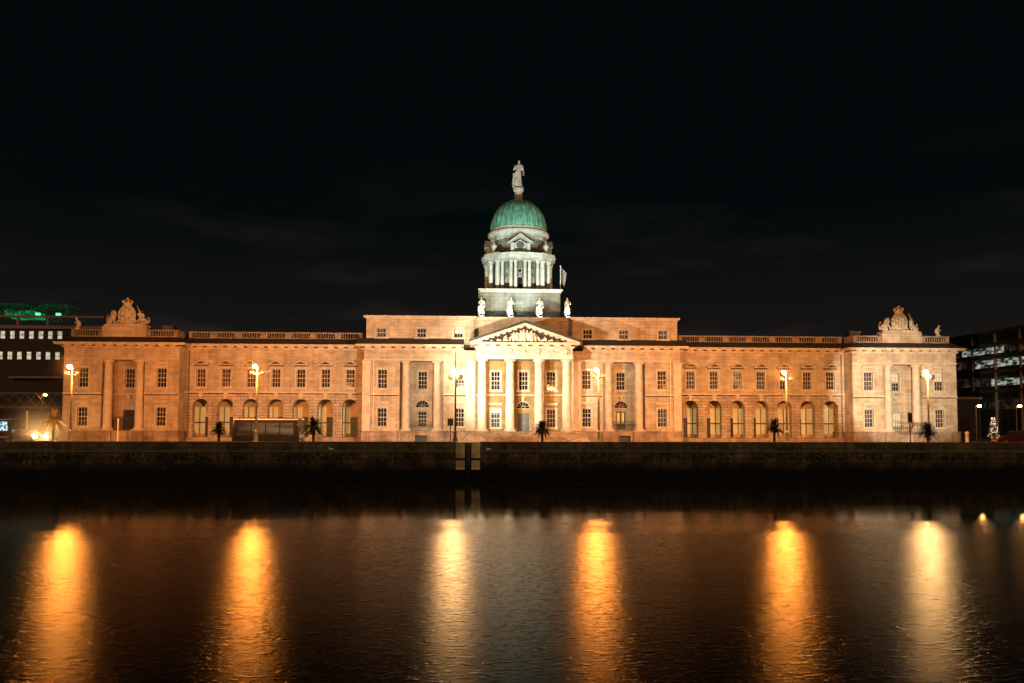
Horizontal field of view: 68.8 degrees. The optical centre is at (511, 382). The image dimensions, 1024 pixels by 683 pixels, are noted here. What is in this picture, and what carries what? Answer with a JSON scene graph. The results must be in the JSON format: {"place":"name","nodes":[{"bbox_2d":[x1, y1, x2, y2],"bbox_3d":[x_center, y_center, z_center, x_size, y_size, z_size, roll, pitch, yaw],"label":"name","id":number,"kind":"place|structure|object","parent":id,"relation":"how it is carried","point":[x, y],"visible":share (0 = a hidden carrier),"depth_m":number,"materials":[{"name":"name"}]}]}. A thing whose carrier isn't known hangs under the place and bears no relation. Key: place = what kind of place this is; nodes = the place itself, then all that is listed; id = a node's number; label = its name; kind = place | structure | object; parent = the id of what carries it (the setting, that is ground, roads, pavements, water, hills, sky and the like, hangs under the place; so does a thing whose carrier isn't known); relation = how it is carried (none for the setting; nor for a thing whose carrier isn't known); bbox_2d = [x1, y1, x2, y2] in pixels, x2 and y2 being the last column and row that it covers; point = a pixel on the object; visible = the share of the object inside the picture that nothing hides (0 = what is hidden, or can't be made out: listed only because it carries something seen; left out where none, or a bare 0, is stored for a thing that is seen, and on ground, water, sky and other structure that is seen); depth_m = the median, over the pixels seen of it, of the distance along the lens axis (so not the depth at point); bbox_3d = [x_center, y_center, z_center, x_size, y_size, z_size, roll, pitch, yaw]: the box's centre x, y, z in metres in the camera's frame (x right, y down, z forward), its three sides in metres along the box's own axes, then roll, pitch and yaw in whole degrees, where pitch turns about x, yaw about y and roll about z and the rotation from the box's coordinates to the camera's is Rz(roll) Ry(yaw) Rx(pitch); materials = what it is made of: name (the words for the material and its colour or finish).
{"place":"outdoors","nodes":[
{"label":"outdoors","id":0,"kind":"place"},
{"bbox_2d":[0,303,151,436],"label":"office building","id":1,"kind":"structure","parent":0,"point":[31,358],"depth_m":131.21,"materials":[{"name":"glass"}]},
{"bbox_2d":[7,437,990,441],"bbox_3d":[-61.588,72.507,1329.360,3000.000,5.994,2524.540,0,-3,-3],"label":"ground","id":2,"kind":"structure","parent":0,"point":[962,440],"depth_m":120.63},
{"bbox_2d":[0,418,23,440],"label":"bus","id":3,"kind":"object","parent":2,"relation":"on","point":[9,426],"visible":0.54,"depth_m":100.57,"materials":[{"name":"paint"}]},
{"bbox_2d":[0,392,62,438],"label":"railway bridge","id":4,"kind":"structure","parent":2,"relation":"on","point":[34,408],"depth_m":116.31,"materials":[{"name":"metal"}]},
{"bbox_2d":[989,417,998,436],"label":"lit tree","id":5,"kind":"object","parent":2,"relation":"on","point":[993,422],"visible":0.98,"depth_m":98.09,"materials":[{"name":"green plant"}]},
{"bbox_2d":[53,188,966,442],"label":"domed building","id":6,"kind":"structure","parent":0,"point":[524,370],"depth_m":96.11,"materials":[{"name":"beige stone"}]},
{"bbox_2d":[73,401,90,427],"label":"window","id":7,"kind":"structure","parent":6,"relation":"in","point":[83,410],"depth_m":92.44,"materials":[{"name":"beige glass"}]},
{"bbox_2d":[75,361,91,388],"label":"window","id":8,"kind":"structure","parent":6,"relation":"in","point":[84,376],"depth_m":92.69,"materials":[{"name":"beige glass"}]},
{"bbox_2d":[104,297,150,327],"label":"heraldic sculpture","id":9,"kind":"object","parent":6,"relation":"on","point":[126,314],"visible":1,"depth_m":93.98,"materials":[{"name":"stone"}]},
{"bbox_2d":[121,362,135,389],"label":"window","id":10,"kind":"structure","parent":6,"relation":"in","point":[130,371],"depth_m":94.96,"materials":[{"name":"brown glass"}]},
{"bbox_2d":[123,410,134,428],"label":"door","id":11,"kind":"structure","parent":6,"relation":"in","point":[127,413],"depth_m":94.70,"materials":[{"name":"paint"}]},
{"bbox_2d":[152,401,168,427],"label":"window","id":12,"kind":"structure","parent":6,"relation":"in","point":[160,416],"depth_m":92.94,"materials":[{"name":"beige glass"}]},
{"bbox_2d":[153,362,169,388],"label":"window","id":13,"kind":"structure","parent":6,"relation":"in","point":[161,378],"depth_m":93.19,"materials":[{"name":"beige glass"}]},
{"bbox_2d":[192,360,208,388],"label":"window","id":14,"kind":"structure","parent":6,"relation":"in","point":[201,374],"depth_m":95.49,"materials":[{"name":"brown glass"}]},
{"bbox_2d":[205,417,207,436],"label":"arcade door","id":15,"kind":"structure","parent":6,"relation":"in","point":[206,418],"depth_m":98.08,"materials":[{"name":"paint"}]},
{"bbox_2d":[217,360,233,388],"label":"window","id":16,"kind":"structure","parent":6,"relation":"in","point":[225,372],"depth_m":95.66,"materials":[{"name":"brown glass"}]},
{"bbox_2d":[229,417,232,436],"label":"arcade door","id":17,"kind":"structure","parent":6,"relation":"in","point":[231,418],"depth_m":98.23,"materials":[{"name":"paint"}]},
{"bbox_2d":[242,360,258,388],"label":"window","id":18,"kind":"structure","parent":6,"relation":"in","point":[250,380],"depth_m":95.83,"materials":[{"name":"brown glass"}]},
{"bbox_2d":[268,360,283,388],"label":"window","id":19,"kind":"structure","parent":6,"relation":"in","point":[275,373],"depth_m":95.98,"materials":[{"name":"brown glass"}]},
{"bbox_2d":[293,360,308,388],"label":"window","id":20,"kind":"structure","parent":6,"relation":"in","point":[301,373],"depth_m":96.15,"materials":[{"name":"beige glass"}]},
{"bbox_2d":[302,417,307,436],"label":"arcade door","id":21,"kind":"structure","parent":6,"relation":"in","point":[305,420],"depth_m":98.76,"materials":[{"name":"paint"}]},
{"bbox_2d":[317,360,333,388],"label":"window","id":22,"kind":"structure","parent":6,"relation":"in","point":[325,382],"depth_m":96.36,"materials":[{"name":"beige glass"}]},
{"bbox_2d":[326,417,332,436],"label":"arcade door","id":23,"kind":"structure","parent":6,"relation":"in","point":[329,421],"depth_m":98.88,"materials":[{"name":"paint"}]},
{"bbox_2d":[342,361,357,388],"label":"window","id":24,"kind":"structure","parent":6,"relation":"in","point":[350,373],"depth_m":96.54,"materials":[{"name":"beige glass"}]},
{"bbox_2d":[350,417,357,436],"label":"arcade door","id":25,"kind":"structure","parent":6,"relation":"in","point":[354,420],"depth_m":99.05,"materials":[{"name":"paint"}]},
{"bbox_2d":[374,326,387,338],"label":"window","id":26,"kind":"structure","parent":6,"relation":"in","point":[380,332],"depth_m":95.26,"materials":[{"name":"beige glass"}]},
{"bbox_2d":[374,402,389,427],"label":"window","id":27,"kind":"structure","parent":6,"relation":"in","point":[381,411],"depth_m":94.36,"materials":[{"name":"beige glass"}]},
{"bbox_2d":[375,368,389,389],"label":"window","id":28,"kind":"structure","parent":6,"relation":"in","point":[382,374],"depth_m":94.59,"materials":[{"name":"clear glass"}]},
{"bbox_2d":[415,435,426,441],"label":"basement window","id":29,"kind":"structure","parent":6,"relation":"in","point":[418,438],"depth_m":94.40,"materials":[{"name":"glass"}]},
{"bbox_2d":[414,327,428,338],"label":"window","id":30,"kind":"structure","parent":6,"relation":"in","point":[421,332],"depth_m":95.52,"materials":[{"name":"clear glass"}]},
{"bbox_2d":[414,365,430,390],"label":"window","id":31,"kind":"structure","parent":6,"relation":"in","point":[422,375],"depth_m":97.11,"materials":[{"name":"clear glass"}]},
{"bbox_2d":[418,411,426,426],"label":"window","id":32,"kind":"structure","parent":6,"relation":"in","point":[422,415],"depth_m":96.92,"materials":[{"name":"clear glass"}]},
{"bbox_2d":[451,327,465,338],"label":"window","id":33,"kind":"structure","parent":6,"relation":"in","point":[458,332],"depth_m":95.73,"materials":[{"name":"clear glass"}]},
{"bbox_2d":[452,402,465,427],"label":"window","id":34,"kind":"structure","parent":6,"relation":"in","point":[460,411],"depth_m":94.84,"materials":[{"name":"clear glass"}]},
{"bbox_2d":[453,368,465,389],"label":"window","id":35,"kind":"structure","parent":6,"relation":"in","point":[460,384],"depth_m":95.10,"materials":[{"name":"clear glass"}]},
{"bbox_2d":[478,297,484,316],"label":"statue","id":36,"kind":"object","parent":6,"relation":"on","point":[481,306],"visible":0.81,"depth_m":98.27,"materials":[{"name":"stone"}]},
{"bbox_2d":[488,403,502,428],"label":"window","id":37,"kind":"structure","parent":6,"relation":"in","point":[495,414],"depth_m":95.07,"materials":[{"name":"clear glass"}]},
{"bbox_2d":[489,370,502,391],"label":"window","id":38,"kind":"structure","parent":6,"relation":"in","point":[495,375],"depth_m":95.33,"materials":[{"name":"clear glass"}]},
{"bbox_2d":[507,297,513,316],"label":"statue","id":39,"kind":"object","parent":6,"relation":"on","point":[510,307],"visible":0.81,"depth_m":98.40,"materials":[{"name":"stone"}]},
{"bbox_2d":[512,160,523,187],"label":"statue","id":40,"kind":"object","parent":6,"relation":"on","point":[517,179],"visible":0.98,"depth_m":105.42,"materials":[{"name":"stone"}]},
{"bbox_2d":[516,370,530,391],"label":"window","id":41,"kind":"structure","parent":6,"relation":"in","point":[523,376],"depth_m":95.49,"materials":[{"name":"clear glass"}]},
{"bbox_2d":[518,413,528,430],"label":"door","id":42,"kind":"structure","parent":6,"relation":"in","point":[523,419],"depth_m":95.24,"materials":[{"name":"wood"}]},
{"bbox_2d":[536,298,542,316],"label":"statue","id":43,"kind":"object","parent":6,"relation":"on","point":[540,306],"visible":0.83,"depth_m":98.65,"materials":[{"name":"stone"}]},
{"bbox_2d":[544,370,557,391],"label":"window","id":44,"kind":"structure","parent":6,"relation":"in","point":[550,375],"depth_m":95.68,"materials":[{"name":"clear glass"}]},
{"bbox_2d":[544,403,558,428],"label":"window","id":45,"kind":"structure","parent":6,"relation":"in","point":[550,413],"depth_m":95.45,"materials":[{"name":"brown glass"}]},
{"bbox_2d":[560,265,566,288],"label":"flag","id":46,"kind":"object","parent":6,"relation":"on","point":[563,273],"visible":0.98,"depth_m":101.52,"materials":[{"name":"fabric"}]},
{"bbox_2d":[564,298,570,317],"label":"statue","id":47,"kind":"object","parent":6,"relation":"on","point":[567,307],"visible":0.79,"depth_m":98.79,"materials":[{"name":"stone"}]},
{"bbox_2d":[581,369,593,390],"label":"window","id":48,"kind":"structure","parent":6,"relation":"in","point":[586,374],"depth_m":95.91,"materials":[{"name":"brown glass"}]},
{"bbox_2d":[581,402,593,428],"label":"window","id":49,"kind":"structure","parent":6,"relation":"in","point":[586,412],"depth_m":95.66,"materials":[{"name":"clear glass"}]},
{"bbox_2d":[581,328,594,339],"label":"window","id":50,"kind":"structure","parent":6,"relation":"in","point":[587,333],"depth_m":96.59,"materials":[{"name":"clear glass"}]},
{"bbox_2d":[612,366,628,391],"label":"window","id":51,"kind":"structure","parent":6,"relation":"in","point":[620,378],"depth_m":98.43,"materials":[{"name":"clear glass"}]},
{"bbox_2d":[616,412,624,429],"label":"door","id":52,"kind":"structure","parent":6,"relation":"in","point":[620,416],"depth_m":98.19,"materials":[{"name":"paint"}]},
{"bbox_2d":[617,329,630,339],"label":"window","id":53,"kind":"structure","parent":6,"relation":"in","point":[623,334],"depth_m":96.85,"materials":[{"name":"clear glass"}]},
{"bbox_2d":[619,436,629,441],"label":"basement window","id":54,"kind":"structure","parent":6,"relation":"in","point":[621,438],"depth_m":95.73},
{"bbox_2d":[655,369,668,390],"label":"window","id":55,"kind":"structure","parent":6,"relation":"in","point":[661,374],"depth_m":96.41,"materials":[{"name":"clear glass"}]},
{"bbox_2d":[655,403,669,428],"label":"window","id":56,"kind":"structure","parent":6,"relation":"in","point":[661,423],"depth_m":96.12,"materials":[{"name":"clear glass"}]},
{"bbox_2d":[656,329,669,340],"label":"window","id":57,"kind":"structure","parent":6,"relation":"in","point":[662,335],"depth_m":97.11,"materials":[{"name":"clear glass"}]},
{"bbox_2d":[683,418,687,436],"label":"arcade door","id":58,"kind":"structure","parent":6,"relation":"in","point":[685,432],"depth_m":101.30,"materials":[{"name":"paint"}]},
{"bbox_2d":[683,363,698,390],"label":"window","id":59,"kind":"structure","parent":6,"relation":"in","point":[689,374],"depth_m":98.76,"materials":[{"name":"clear glass"}]},
{"bbox_2d":[707,418,709,436],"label":"arcade door","id":60,"kind":"structure","parent":6,"relation":"in","point":[708,419],"depth_m":101.48,"materials":[{"name":"paint"}]},
{"bbox_2d":[706,363,721,390],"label":"window","id":61,"kind":"structure","parent":6,"relation":"in","point":[713,377],"depth_m":98.86,"materials":[{"name":"clear glass"}]},
{"bbox_2d":[730,363,745,390],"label":"window","id":62,"kind":"structure","parent":6,"relation":"in","point":[737,375],"depth_m":99.05,"materials":[{"name":"clear glass"}]},
{"bbox_2d":[753,363,768,390],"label":"window","id":63,"kind":"structure","parent":6,"relation":"in","point":[759,374],"depth_m":99.20,"materials":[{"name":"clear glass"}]},
{"bbox_2d":[776,363,792,390],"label":"window","id":64,"kind":"structure","parent":6,"relation":"in","point":[782,387],"depth_m":99.32,"materials":[{"name":"clear glass"}]},
{"bbox_2d":[800,363,815,390],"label":"window","id":65,"kind":"structure","parent":6,"relation":"in","point":[807,376],"depth_m":99.56,"materials":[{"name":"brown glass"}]},
{"bbox_2d":[823,363,838,390],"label":"window","id":66,"kind":"structure","parent":6,"relation":"in","point":[830,376],"depth_m":99.71,"materials":[{"name":"clear glass"}]},
{"bbox_2d":[861,366,875,391],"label":"window","id":67,"kind":"structure","parent":6,"relation":"in","point":[867,376],"depth_m":97.78,"materials":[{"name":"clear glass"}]},
{"bbox_2d":[862,403,876,428],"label":"window","id":68,"kind":"structure","parent":6,"relation":"in","point":[868,413],"depth_m":97.52,"materials":[{"name":"clear glass"}]},
{"bbox_2d":[891,367,902,392],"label":"window","id":69,"kind":"structure","parent":6,"relation":"in","point":[895,378],"depth_m":100.03,"materials":[{"name":"clear glass"}]},
{"bbox_2d":[893,412,900,429],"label":"door","id":70,"kind":"structure","parent":6,"relation":"in","point":[896,415],"depth_m":99.78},
{"bbox_2d":[877,305,920,333],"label":"heraldic sculpture","id":71,"kind":"object","parent":6,"relation":"on","point":[899,322],"visible":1,"depth_m":99.02,"materials":[{"name":"stone"}]},
{"bbox_2d":[931,366,946,392],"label":"window","id":72,"kind":"structure","parent":6,"relation":"in","point":[938,387],"depth_m":98.14,"materials":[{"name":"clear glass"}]},
{"bbox_2d":[932,404,947,428],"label":"window","id":73,"kind":"structure","parent":6,"relation":"in","point":[938,412],"depth_m":97.97,"materials":[{"name":"brown glass"}]},
{"bbox_2d":[0,441,1023,480],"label":"quay wall","id":74,"kind":"structure","parent":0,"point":[469,462],"depth_m":69.80,"materials":[{"name":"stone"}]},
{"bbox_2d":[0,452,1023,467],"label":"weeds","id":75,"kind":"object","parent":74,"relation":"attached to","point":[407,454],"visible":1,"depth_m":69.72,"materials":[{"name":"plant"}]},
{"bbox_2d":[0,480,1023,682],"bbox_3d":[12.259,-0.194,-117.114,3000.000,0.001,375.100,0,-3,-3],"label":"river water","id":76,"kind":"structure","parent":0,"point":[691,581],"depth_m":26.07,"materials":[{"name":"liquid"}]},
{"bbox_2d":[0,0,1023,397],"label":"sky","id":77,"kind":"structure","parent":0,"point":[809,168],"materials":[{"name":"black"}]},
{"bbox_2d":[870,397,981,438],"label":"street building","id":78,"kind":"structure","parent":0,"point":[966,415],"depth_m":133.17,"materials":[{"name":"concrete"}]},
{"bbox_2d":[959,419,969,432],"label":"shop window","id":79,"kind":"structure","parent":78,"relation":"in","point":[964,424],"depth_m":133.00,"materials":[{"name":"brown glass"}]},
{"bbox_2d":[926,325,1023,438],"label":"glass office building","id":80,"kind":"structure","parent":0,"point":[990,368],"depth_m":130.86,"materials":[{"name":"black"}]},
{"bbox_2d":[956,379,962,387],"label":"window","id":81,"kind":"structure","parent":80,"relation":"in","point":[959,382],"depth_m":140.72,"materials":[{"name":"black"}]},
{"bbox_2d":[963,361,970,369],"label":"window","id":82,"kind":"structure","parent":80,"relation":"in","point":[967,365],"depth_m":138.47,"materials":[{"name":"black"}]},
{"bbox_2d":[964,379,970,387],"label":"window","id":83,"kind":"structure","parent":80,"relation":"in","point":[967,382],"depth_m":138.43,"materials":[{"name":"black"}]},
{"bbox_2d":[974,378,979,386],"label":"window","id":84,"kind":"structure","parent":80,"relation":"in","point":[976,380],"depth_m":135.69,"materials":[{"name":"black"}]},
{"bbox_2d":[981,377,988,386],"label":"window","id":85,"kind":"structure","parent":80,"relation":"in","point":[984,381],"depth_m":133.58,"materials":[{"name":"black"}]},
{"bbox_2d":[982,400,989,408],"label":"window","id":86,"kind":"structure","parent":80,"relation":"in","point":[985,404],"depth_m":133.29,"materials":[{"name":"black"}]},
{"bbox_2d":[1001,400,1008,408],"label":"window","id":87,"kind":"structure","parent":80,"relation":"in","point":[1004,403],"depth_m":128.64,"materials":[{"name":"black"}]},
{"bbox_2d":[1009,342,1017,350],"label":"window","id":88,"kind":"structure","parent":80,"relation":"in","point":[1012,346],"depth_m":126.66,"materials":[{"name":"black"}]},
{"bbox_2d":[1011,399,1019,408],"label":"window","id":89,"kind":"structure","parent":80,"relation":"in","point":[1014,402],"depth_m":126.26,"materials":[{"name":"black"}]},
{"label":"quay pavement","id":90,"kind":"structure","parent":0,"visible":0},
{"bbox_2d":[65,365,79,440],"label":"street lamp","id":91,"kind":"object","parent":90,"relation":"on","point":[70,437],"visible":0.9,"depth_m":70.89,"materials":[{"name":"grey metal"}]},
{"bbox_2d":[209,420,227,440],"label":"palm tree","id":92,"kind":"object","parent":90,"relation":"on","point":[219,430],"visible":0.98,"depth_m":70.38,"materials":[{"name":"green plant"}]},
{"bbox_2d":[250,365,264,440],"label":"street lamp","id":93,"kind":"object","parent":90,"relation":"on","point":[256,430],"visible":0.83,"depth_m":71.80,"materials":[{"name":"grey metal"}]},
{"bbox_2d":[302,415,325,440],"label":"palm tree","id":94,"kind":"object","parent":90,"relation":"on","point":[313,423],"visible":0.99,"depth_m":70.77,"materials":[{"name":"green plant"}]},
{"bbox_2d":[448,419,452,441],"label":"notice board","id":95,"kind":"object","parent":90,"relation":"on","point":[450,422],"visible":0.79,"depth_m":72.27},
{"bbox_2d":[448,352,462,441],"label":"street lamp","id":96,"kind":"object","parent":90,"relation":"on","point":[450,377],"visible":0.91,"depth_m":72.77,"materials":[{"name":"grey metal"}]},
{"bbox_2d":[533,420,552,441],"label":"palm tree","id":97,"kind":"object","parent":90,"relation":"on","point":[542,430],"visible":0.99,"depth_m":71.96,"materials":[{"name":"green plant"}]},
{"bbox_2d":[592,368,604,441],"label":"street lamp","id":98,"kind":"object","parent":90,"relation":"on","point":[598,431],"visible":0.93,"depth_m":73.43,"materials":[{"name":"grey metal"}]},
{"bbox_2d":[763,417,784,441],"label":"palm tree","id":99,"kind":"object","parent":90,"relation":"on","point":[774,427],"visible":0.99,"depth_m":73.10,"materials":[{"name":"green plant"}]},
{"bbox_2d":[779,371,792,441],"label":"street lamp","id":100,"kind":"object","parent":90,"relation":"on","point":[786,431],"visible":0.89,"depth_m":74.37,"materials":[{"name":"grey metal"}]},
{"bbox_2d":[907,413,911,441],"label":"traffic light","id":101,"kind":"object","parent":90,"relation":"on","point":[909,417],"visible":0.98,"depth_m":75.95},
{"bbox_2d":[920,370,934,441],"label":"street lamp","id":102,"kind":"object","parent":90,"relation":"on","point":[923,377],"visible":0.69,"depth_m":75.22,"materials":[{"name":"grey metal"}]},
{"bbox_2d":[917,422,939,441],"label":"palm tree","id":103,"kind":"object","parent":90,"relation":"on","point":[928,431],"visible":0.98,"depth_m":73.85,"materials":[{"name":"green plant"}]},
{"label":"forecourt pavement","id":104,"kind":"structure","parent":0,"visible":0},
{"bbox_2d":[8,429,47,440],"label":"parked car","id":105,"kind":"object","parent":104,"relation":"on","point":[25,435],"visible":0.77,"depth_m":86.43,"materials":[{"name":"paint"}]},
{"bbox_2d":[39,408,68,440],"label":"palm tree","id":106,"kind":"object","parent":104,"relation":"on","point":[53,420],"visible":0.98,"depth_m":85.61,"materials":[{"name":"green plant"}]},
{"bbox_2d":[991,431,1023,441],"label":"parked car","id":107,"kind":"object","parent":104,"relation":"on","point":[1013,436],"visible":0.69,"depth_m":87.20,"materials":[{"name":"paint"}]},
{"label":"road","id":108,"kind":"structure","parent":0,"visible":0},
{"bbox_2d":[232,418,306,440],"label":"bus","id":109,"kind":"object","parent":108,"relation":"on","point":[280,429],"visible":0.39,"depth_m":74.47,"materials":[{"name":"paint"}]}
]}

